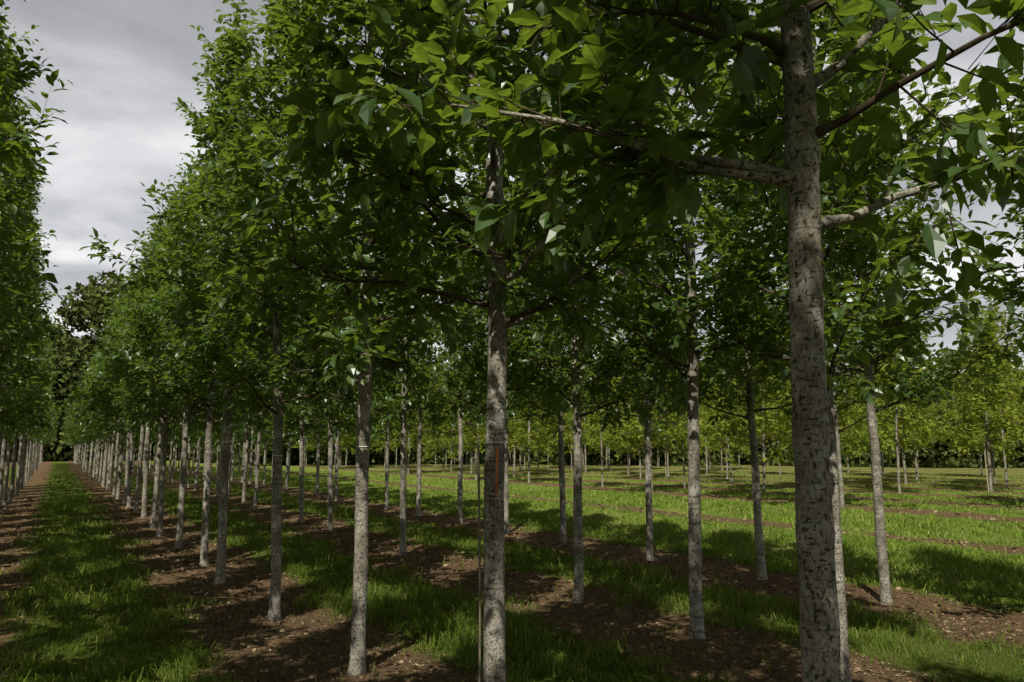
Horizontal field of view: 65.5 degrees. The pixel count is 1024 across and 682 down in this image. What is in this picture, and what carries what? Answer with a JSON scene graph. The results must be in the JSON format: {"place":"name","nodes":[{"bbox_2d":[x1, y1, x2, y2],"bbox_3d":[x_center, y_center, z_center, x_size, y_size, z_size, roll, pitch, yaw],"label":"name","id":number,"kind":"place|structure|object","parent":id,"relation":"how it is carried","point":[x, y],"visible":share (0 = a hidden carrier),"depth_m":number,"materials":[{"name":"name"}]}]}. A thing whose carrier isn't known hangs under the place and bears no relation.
{"place":"outdoors","nodes":[
{"label":"outdoors","id":0,"kind":"place"},
{"bbox_2d":[0,455,1023,681],"bbox_3d":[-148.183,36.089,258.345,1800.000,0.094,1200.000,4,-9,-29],"label":"ground","id":1,"kind":"structure","parent":0,"point":[46,470],"depth_m":9.59,"materials":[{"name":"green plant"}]},
{"bbox_2d":[0,264,29,310],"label":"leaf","id":2,"kind":"object","parent":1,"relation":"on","point":[19,290],"visible":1,"depth_m":2.74,"materials":[{"name":"green plant"}]},
{"bbox_2d":[0,0,40,430],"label":"nursery tree","id":3,"kind":"object","parent":1,"relation":"on","point":[11,403],"visible":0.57,"depth_m":8.03,"materials":[{"name":"green plant"}]},
{"bbox_2d":[0,7,47,405],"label":"nursery tree","id":4,"kind":"object","parent":1,"relation":"on","point":[27,339],"visible":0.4,"depth_m":9.85,"materials":[{"name":"green plant"}]},
{"bbox_2d":[0,150,51,433],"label":"nursery tree","id":5,"kind":"object","parent":1,"relation":"on","point":[41,356],"visible":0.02,"depth_m":15.36,"materials":[{"name":"green plant"}]},
{"bbox_2d":[0,90,52,446],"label":"nursery tree","id":6,"kind":"object","parent":1,"relation":"on","point":[30,400],"visible":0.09,"depth_m":13.25,"materials":[{"name":"green plant"}]},
{"bbox_2d":[0,219,53,510],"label":"nursery tree","id":7,"kind":"object","parent":1,"relation":"on","point":[2,461],"visible":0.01,"depth_m":20.18,"materials":[{"name":"green plant"}]},
{"bbox_2d":[0,25,61,439],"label":"nursery tree","id":8,"kind":"object","parent":1,"relation":"on","point":[28,238],"visible":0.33,"depth_m":11.68,"materials":[{"name":"green plant"}]},
{"bbox_2d":[0,169,63,460],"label":"nursery tree","id":9,"kind":"object","parent":1,"relation":"on","point":[51,330],"visible":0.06,"depth_m":18.98,"materials":[{"name":"green plant"}]},
{"bbox_2d":[0,138,65,439],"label":"nursery tree","id":10,"kind":"object","parent":1,"relation":"on","point":[45,299],"visible":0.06,"depth_m":17.19,"materials":[{"name":"green plant"}]},
{"bbox_2d":[0,15,68,345],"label":"nursery tree","id":11,"kind":"object","parent":1,"relation":"on","point":[17,145],"visible":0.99,"depth_m":4.44,"materials":[{"name":"green plant"}]},
{"bbox_2d":[2,256,67,506],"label":"nursery tree","id":12,"kind":"object","parent":1,"relation":"on","point":[6,479],"visible":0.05,"depth_m":21.86,"materials":[{"name":"green plant"}]},
{"bbox_2d":[0,0,73,384],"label":"nursery tree","id":13,"kind":"object","parent":1,"relation":"on","point":[7,81],"visible":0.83,"depth_m":6.02,"materials":[{"name":"green plant"}]},
{"bbox_2d":[20,313,53,488],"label":"nursery tree","id":14,"kind":"object","parent":1,"relation":"on","point":[22,465],"visible":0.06,"depth_m":30.95,"materials":[{"name":"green plant"}]},
{"bbox_2d":[8,272,68,501],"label":"nursery tree","id":15,"kind":"object","parent":1,"relation":"on","point":[10,498],"visible":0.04,"depth_m":23.66,"materials":[{"name":"green plant"}]},
{"bbox_2d":[12,300,68,494],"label":"nursery tree","id":16,"kind":"object","parent":1,"relation":"on","point":[19,464],"visible":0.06,"depth_m":27.40,"materials":[{"name":"green plant"}]},
{"bbox_2d":[27,331,65,480],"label":"nursery tree","id":17,"kind":"object","parent":1,"relation":"on","point":[41,437],"visible":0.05,"depth_m":38.81,"materials":[{"name":"green plant"}]},
{"bbox_2d":[68,299,126,488],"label":"nursery tree","id":18,"kind":"object","parent":1,"relation":"on","point":[110,438],"visible":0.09,"depth_m":30.82,"materials":[{"name":"green plant"}]},
{"bbox_2d":[73,335,121,480],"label":"nursery tree","id":19,"kind":"object","parent":1,"relation":"on","point":[98,457],"visible":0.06,"depth_m":38.06,"materials":[{"name":"green plant"}]},
{"bbox_2d":[66,360,139,482],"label":"nursery tree","id":20,"kind":"object","parent":1,"relation":"on","point":[101,459],"visible":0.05,"depth_m":36.20,"materials":[{"name":"green plant"}]},
{"bbox_2d":[73,359,134,484],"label":"nursery tree","id":21,"kind":"object","parent":1,"relation":"on","point":[75,427],"visible":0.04,"depth_m":34.49,"materials":[{"name":"green plant"}]},
{"bbox_2d":[65,329,144,486],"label":"nursery tree","id":22,"kind":"object","parent":1,"relation":"on","point":[105,460],"visible":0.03,"depth_m":32.61,"materials":[{"name":"green plant"}]},
{"bbox_2d":[66,317,157,491],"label":"nursery tree","id":23,"kind":"object","parent":1,"relation":"on","point":[135,439],"visible":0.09,"depth_m":28.91,"materials":[{"name":"green plant"}]},
{"bbox_2d":[66,269,159,506],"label":"nursery tree","id":24,"kind":"object","parent":1,"relation":"on","point":[128,427],"visible":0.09,"depth_m":21.73,"materials":[{"name":"green plant"}]},
{"bbox_2d":[69,210,174,517],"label":"nursery tree","id":25,"kind":"object","parent":1,"relation":"on","point":[148,424],"visible":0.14,"depth_m":17.99,"materials":[{"name":"green plant"}]},
{"bbox_2d":[75,280,168,498],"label":"nursery tree","id":26,"kind":"object","parent":1,"relation":"on","point":[120,462],"visible":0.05,"depth_m":25.23,"materials":[{"name":"green plant"}]},
{"bbox_2d":[67,269,177,501],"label":"nursery tree","id":27,"kind":"object","parent":1,"relation":"on","point":[97,384],"visible":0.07,"depth_m":23.62,"materials":[{"name":"green plant"}]},
{"bbox_2d":[73,296,174,494],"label":"nursery tree","id":28,"kind":"object","parent":1,"relation":"on","point":[116,461],"visible":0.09,"depth_m":27.33,"materials":[{"name":"green plant"}]},
{"bbox_2d":[93,234,203,511],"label":"nursery tree","id":29,"kind":"object","parent":1,"relation":"on","point":[138,477],"visible":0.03,"depth_m":19.99,"materials":[{"name":"green plant"}]},
{"bbox_2d":[99,196,236,536],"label":"nursery tree","id":30,"kind":"object","parent":1,"relation":"on","point":[163,463],"visible":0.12,"depth_m":14.59,"materials":[{"name":"green plant"}]},
{"bbox_2d":[106,185,235,527],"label":"nursery tree","id":31,"kind":"object","parent":1,"relation":"on","point":[152,523],"visible":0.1,"depth_m":16.39,"materials":[{"name":"green plant"}]},
{"bbox_2d":[156,418,205,487],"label":"nursery tree","id":32,"kind":"object","parent":1,"relation":"on","point":[188,466],"visible":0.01,"depth_m":31.82,"materials":[{"name":"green plant"}]},
{"bbox_2d":[157,319,221,489],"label":"nursery tree","id":33,"kind":"object","parent":1,"relation":"on","point":[197,465],"visible":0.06,"depth_m":30.05,"materials":[{"name":"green plant"}]},
{"bbox_2d":[110,156,272,548],"bbox_3d":[-5.364,0.102,13.321,2.070,6.622,2.708,-3,-8,19],"label":"nursery tree","id":34,"kind":"object","parent":1,"relation":"on","point":[185,420],"visible":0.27,"depth_m":12.93,"materials":[{"name":"green plant"}]},
{"bbox_2d":[79,0,334,584],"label":"nursery tree","id":35,"kind":"object","parent":1,"relation":"on","point":[235,40],"visible":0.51,"depth_m":9.61,"materials":[{"name":"green plant"}]},
{"bbox_2d":[108,112,307,565],"bbox_3d":[-4.164,-0.261,11.339,2.488,6.818,2.255,1,-8,-9],"label":"nursery tree","id":36,"kind":"object","parent":1,"relation":"on","point":[182,344],"visible":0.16,"depth_m":10.93,"materials":[{"name":"green plant"}]},
{"bbox_2d":[180,414,243,495],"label":"nursery tree","id":37,"kind":"object","parent":1,"relation":"on","point":[218,464],"visible":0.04,"depth_m":26.33,"materials":[{"name":"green plant"}]},
{"bbox_2d":[193,398,272,498],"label":"nursery tree","id":38,"kind":"object","parent":1,"relation":"on","point":[251,438],"visible":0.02,"depth_m":24.79,"materials":[{"name":"green plant"}]},
{"bbox_2d":[188,260,304,502],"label":"nursery tree","id":39,"kind":"object","parent":1,"relation":"on","point":[217,436],"visible":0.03,"depth_m":22.91,"materials":[{"name":"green plant"}]},
{"bbox_2d":[232,406,267,483],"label":"nursery tree","id":40,"kind":"object","parent":1,"relation":"on","point":[251,451],"visible":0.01,"depth_m":35.16,"materials":[{"name":"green plant"}]},
{"bbox_2d":[249,415,286,485],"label":"nursery tree","id":41,"kind":"object","parent":1,"relation":"on","point":[264,464],"visible":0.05,"depth_m":33.32,"materials":[{"name":"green plant"}]},
{"bbox_2d":[220,258,320,509],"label":"nursery tree","id":42,"kind":"object","parent":1,"relation":"on","point":[255,504],"visible":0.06,"depth_m":20.93,"materials":[{"name":"green plant"}]},
{"bbox_2d":[217,266,325,513],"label":"nursery tree","id":43,"kind":"object","parent":1,"relation":"on","point":[262,425],"visible":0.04,"depth_m":19.69,"materials":[{"name":"green plant"}]},
{"bbox_2d":[271,372,306,490],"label":"nursery tree","id":44,"kind":"object","parent":1,"relation":"on","point":[287,468],"visible":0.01,"depth_m":29.66,"materials":[{"name":"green plant"}]},
{"bbox_2d":[184,0,400,621],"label":"nursery tree","id":45,"kind":"object","parent":1,"relation":"on","point":[262,376],"visible":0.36,"depth_m":7.83,"materials":[{"name":"green plant"}]},
{"bbox_2d":[250,280,344,521],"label":"nursery tree","id":46,"kind":"object","parent":1,"relation":"on","point":[320,423],"visible":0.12,"depth_m":17.37,"materials":[{"name":"green plant"}]},
{"bbox_2d":[286,317,356,500],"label":"nursery tree","id":47,"kind":"object","parent":1,"relation":"on","point":[336,461],"visible":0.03,"depth_m":24.23,"materials":[{"name":"green plant"}]},
{"bbox_2d":[255,188,398,530],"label":"nursery tree","id":48,"kind":"object","parent":1,"relation":"on","point":[335,409],"visible":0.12,"depth_m":15.60,"materials":[{"name":"green plant"}]},
{"bbox_2d":[287,273,373,496],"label":"nursery tree","id":49,"kind":"object","parent":1,"relation":"on","point":[318,468],"visible":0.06,"depth_m":26.10,"materials":[{"name":"green plant"}]},
{"bbox_2d":[333,322,400,446],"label":"nursery tree","id":50,"kind":"object","parent":1,"relation":"on","point":[349,431],"visible":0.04,"depth_m":22.81,"materials":[{"name":"green plant"}]},
{"bbox_2d":[284,143,450,419],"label":"nursery tree","id":51,"kind":"object","parent":1,"relation":"on","point":[346,397],"visible":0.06,"depth_m":13.86,"materials":[{"name":"green plant"}]},
{"bbox_2d":[339,291,431,509],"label":"nursery tree","id":52,"kind":"object","parent":1,"relation":"on","point":[387,430],"visible":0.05,"depth_m":20.69,"materials":[{"name":"green plant"}]},
{"bbox_2d":[195,0,610,674],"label":"nursery tree","id":53,"kind":"object","parent":1,"relation":"on","point":[355,362],"visible":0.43,"depth_m":5.78,"materials":[{"name":"green plant"}]},
{"bbox_2d":[369,405,439,473],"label":"young tree","id":54,"kind":"object","parent":1,"relation":"on","point":[414,434],"visible":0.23,"depth_m":48.56,"materials":[{"name":"green plant"}]},
{"bbox_2d":[334,128,487,554],"bbox_3d":[-1.526,-0.108,12.525,2.408,6.827,2.617,-1,-8,5],"label":"nursery tree","id":55,"kind":"object","parent":1,"relation":"on","point":[403,408],"visible":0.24,"depth_m":12.20,"materials":[{"name":"green plant"}]},
{"bbox_2d":[372,240,479,515],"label":"nursery tree","id":56,"kind":"object","parent":1,"relation":"on","point":[418,496],"visible":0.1,"depth_m":18.83,"materials":[{"name":"green plant"}]},
{"bbox_2d":[418,376,469,470],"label":"young tree","id":57,"kind":"object","parent":1,"relation":"on","point":[438,448],"visible":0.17,"depth_m":54.62,"materials":[{"name":"green plant"}]},
{"bbox_2d":[423,364,484,471],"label":"young tree","id":58,"kind":"object","parent":1,"relation":"on","point":[451,429],"visible":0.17,"depth_m":52.26,"materials":[{"name":"green plant"}]},
{"bbox_2d":[200,0,709,681],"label":"nursery tree","id":59,"kind":"object","parent":1,"relation":"on","point":[428,174],"visible":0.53,"depth_m":3.81,"materials":[{"name":"green plant"}]},
{"bbox_2d":[399,202,526,522],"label":"nursery tree","id":60,"kind":"object","parent":1,"relation":"on","point":[460,471],"visible":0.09,"depth_m":17.20,"materials":[{"name":"green plant"}]},
{"bbox_2d":[445,385,485,474],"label":"young tree","id":61,"kind":"object","parent":1,"relation":"on","point":[471,458],"visible":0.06,"depth_m":47.17,"materials":[{"name":"green plant"}]},
{"bbox_2d":[440,349,526,479],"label":"young tree","id":62,"kind":"object","parent":1,"relation":"on","point":[477,431],"visible":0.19,"depth_m":39.54,"materials":[{"name":"green plant"}]},
{"bbox_2d":[374,35,594,419],"bbox_3d":[-0.293,-0.636,10.222,2.626,7.272,2.420,-3,-8,21],"label":"nursery tree","id":63,"kind":"object","parent":1,"relation":"on","point":[476,363],"visible":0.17,"depth_m":10.01,"materials":[{"name":"green plant"}]},
{"bbox_2d":[447,194,572,533],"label":"nursery tree","id":64,"kind":"object","parent":1,"relation":"on","point":[509,414],"visible":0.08,"depth_m":15.17,"materials":[{"name":"green plant"}]},
{"bbox_2d":[5,270,1023,467],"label":"distant tree belt","id":65,"kind":"object","parent":1,"relation":"on","point":[69,352],"visible":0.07,"depth_m":74.50,"materials":[{"name":"green plant"}]},
{"bbox_2d":[483,365,548,476],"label":"young tree","id":66,"kind":"object","parent":1,"relation":"on","point":[531,425],"visible":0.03,"depth_m":43.70,"materials":[{"name":"green plant"}]},
{"bbox_2d":[479,353,572,482],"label":"young tree","id":67,"kind":"object","parent":1,"relation":"on","point":[521,433],"visible":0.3,"depth_m":36.41,"materials":[{"name":"green plant"}]},
{"bbox_2d":[515,346,572,473],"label":"young tree","id":68,"kind":"object","parent":1,"relation":"on","point":[542,433],"visible":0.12,"depth_m":48.23,"materials":[{"name":"green plant"}]},
{"bbox_2d":[535,411,568,467],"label":"young tree","id":69,"kind":"object","parent":1,"relation":"on","point":[549,448],"visible":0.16,"depth_m":61.45,"materials":[{"name":"green plant"}]},
{"bbox_2d":[541,383,599,468],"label":"young tree","id":70,"kind":"object","parent":1,"relation":"on","point":[571,426],"visible":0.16,"depth_m":59.06,"materials":[{"name":"green plant"}]},
{"bbox_2d":[506,171,638,542],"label":"nursery tree","id":71,"kind":"object","parent":1,"relation":"on","point":[559,427],"visible":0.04,"depth_m":13.49,"materials":[{"name":"green plant"}]},
{"bbox_2d":[447,44,718,603],"bbox_3d":[0.802,-0.545,8.685,2.727,6.679,2.121,-3,-8,24],"label":"nursery tree","id":72,"kind":"object","parent":1,"relation":"on","point":[593,387],"visible":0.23,"depth_m":8.48,"materials":[{"name":"green plant"}]},
{"bbox_2d":[553,351,617,471],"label":"young tree","id":73,"kind":"object","parent":1,"relation":"on","point":[582,421],"visible":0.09,"depth_m":51.66,"materials":[{"name":"green plant"}]},
{"bbox_2d":[581,356,629,487],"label":"young tree","id":74,"kind":"object","parent":1,"relation":"on","point":[592,441],"visible":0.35,"depth_m":32.12,"materials":[{"name":"green plant"}]},
{"bbox_2d":[602,409,653,474],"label":"young tree","id":75,"kind":"object","parent":1,"relation":"on","point":[622,445],"visible":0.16,"depth_m":47.09,"materials":[{"name":"green plant"}]},
{"bbox_2d":[551,129,712,560],"bbox_3d":[2.132,-0.208,11.897,2.629,6.857,2.419,4,-9,-30],"label":"nursery tree","id":76,"kind":"object","parent":1,"relation":"on","point":[648,439],"visible":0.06,"depth_m":11.67,"materials":[{"name":"green plant"}]},
{"bbox_2d":[603,369,673,479],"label":"young tree","id":77,"kind":"object","parent":1,"relation":"on","point":[632,432],"visible":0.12,"depth_m":39.97,"materials":[{"name":"green plant"}]},
{"bbox_2d":[582,277,722,493],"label":"young tree","id":78,"kind":"object","parent":1,"relation":"on","point":[638,426],"visible":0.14,"depth_m":28.34,"materials":[{"name":"green plant"}]},
{"bbox_2d":[314,0,1023,681],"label":"nursery tree","id":79,"kind":"object","parent":1,"relation":"on","point":[802,168],"visible":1,"depth_m":2.36,"materials":[{"name":"green plant"}]},
{"bbox_2d":[656,371,709,488],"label":"young tree","id":80,"kind":"object","parent":1,"relation":"on","point":[681,444],"visible":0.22,"depth_m":31.05,"materials":[{"name":"green plant"}]},
{"bbox_2d":[686,362,726,474],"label":"young tree","id":81,"kind":"object","parent":1,"relation":"on","point":[702,433],"visible":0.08,"depth_m":46.76,"materials":[{"name":"green plant"}]},
{"bbox_2d":[552,0,868,639],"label":"nursery tree","id":82,"kind":"object","parent":1,"relation":"on","point":[671,336],"visible":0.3,"depth_m":6.84,"materials":[{"name":"green plant"}]},
{"bbox_2d":[699,368,745,478],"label":"young tree","id":83,"kind":"object","parent":1,"relation":"on","point":[725,439],"visible":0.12,"depth_m":40.86,"materials":[{"name":"green plant"}]},
{"bbox_2d":[699,337,769,483],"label":"young tree","id":84,"kind":"object","parent":1,"relation":"on","point":[729,450],"visible":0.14,"depth_m":35.27,"materials":[{"name":"green plant"}]},
{"bbox_2d":[686,280,791,447],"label":"young tree","id":85,"kind":"object","parent":1,"relation":"on","point":[765,429],"visible":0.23,"depth_m":24.62,"materials":[{"name":"green plant"}]},
{"bbox_2d":[709,296,790,491],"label":"young tree","id":86,"kind":"object","parent":1,"relation":"on","point":[763,440],"visible":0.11,"depth_m":28.99,"materials":[{"name":"green plant"}]},
{"bbox_2d":[641,62,874,579],"bbox_3d":[2.873,-0.431,10.196,2.627,6.851,2.417,-1,-7,0],"label":"nursery tree","id":87,"kind":"object","parent":1,"relation":"on","point":[750,410],"visible":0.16,"depth_m":9.81,"materials":[{"name":"green plant"}]},
{"bbox_2d":[756,383,848,461],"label":"young tree","id":88,"kind":"object","parent":1,"relation":"on","point":[787,419],"visible":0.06,"depth_m":31.75,"materials":[{"name":"green plant"}]},
{"bbox_2d":[755,179,940,508],"bbox_3d":[8.706,-0.430,21.967,5.067,9.990,5.560,-2,-8,9],"label":"young tree","id":89,"kind":"object","parent":1,"relation":"on","point":[779,448],"visible":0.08,"depth_m":21.20,"materials":[{"name":"green plant"}]},
{"bbox_2d":[837,373,864,460],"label":"young tree","id":90,"kind":"object","parent":1,"relation":"on","point":[844,425],"visible":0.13,"depth_m":39.11,"materials":[{"name":"green plant"}]},
{"bbox_2d":[679,0,1023,681],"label":"nursery tree","id":91,"kind":"object","parent":1,"relation":"on","point":[844,331],"visible":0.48,"depth_m":5.57,"materials":[{"name":"green plant"}]},
{"bbox_2d":[837,348,915,485],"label":"young tree","id":92,"kind":"object","parent":1,"relation":"on","point":[851,451],"visible":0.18,"depth_m":33.24,"materials":[{"name":"green plant"}]},
{"bbox_2d":[740,3,1023,604],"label":"nursery tree","id":93,"kind":"object","parent":1,"relation":"on","point":[909,391],"visible":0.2,"depth_m":8.22,"materials":[{"name":"green plant"}]},
{"bbox_2d":[845,330,957,492],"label":"young tree","id":94,"kind":"object","parent":1,"relation":"on","point":[883,437],"visible":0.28,"depth_m":27.85,"materials":[{"name":"green plant"}]},
{"bbox_2d":[839,286,975,483],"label":"young tree","id":95,"kind":"object","parent":1,"relation":"on","point":[939,435],"visible":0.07,"depth_m":34.94,"materials":[{"name":"green plant"}]},
{"bbox_2d":[877,347,966,479],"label":"young tree","id":96,"kind":"object","parent":1,"relation":"on","point":[942,439],"visible":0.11,"depth_m":39.47,"materials":[{"name":"green plant"}]},
{"bbox_2d":[941,359,1010,476],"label":"young tree","id":97,"kind":"object","parent":1,"relation":"on","point":[968,449],"visible":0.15,"depth_m":43.23,"materials":[{"name":"green plant"}]},
{"bbox_2d":[934,309,1023,491],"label":"young tree","id":98,"kind":"object","parent":1,"relation":"on","point":[978,440],"visible":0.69,"depth_m":29.00,"materials":[{"name":"green plant"}]},
{"bbox_2d":[941,290,1023,487],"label":"young tree","id":99,"kind":"object","parent":1,"relation":"on","point":[1004,457],"visible":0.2,"depth_m":32.16,"materials":[{"name":"green plant"}]},
{"bbox_2d":[948,11,1023,357],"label":"nursery tree","id":100,"kind":"object","parent":1,"relation":"on","point":[1013,290],"visible":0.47,"depth_m":7.04,"materials":[{"name":"green plant"}]},
{"bbox_2d":[949,351,1023,482],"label":"young tree","id":101,"kind":"object","parent":1,"relation":"on","point":[991,445],"visible":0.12,"depth_m":35.73,"materials":[{"name":"green plant"}]},
{"bbox_2d":[965,209,1023,441],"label":"young tree","id":102,"kind":"object","parent":1,"relation":"on","point":[1007,420],"visible":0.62,"depth_m":21.07,"materials":[{"name":"green plant"}]},
{"bbox_2d":[0,470,1023,681],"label":"grass","id":103,"kind":"structure","parent":0,"point":[675,592],"depth_m":9.57,"materials":[{"name":"green plant"}]},
{"bbox_2d":[0,0,1023,397],"label":"sky","id":104,"kind":"structure","parent":0,"point":[126,62],"materials":[{"name":"grey"}]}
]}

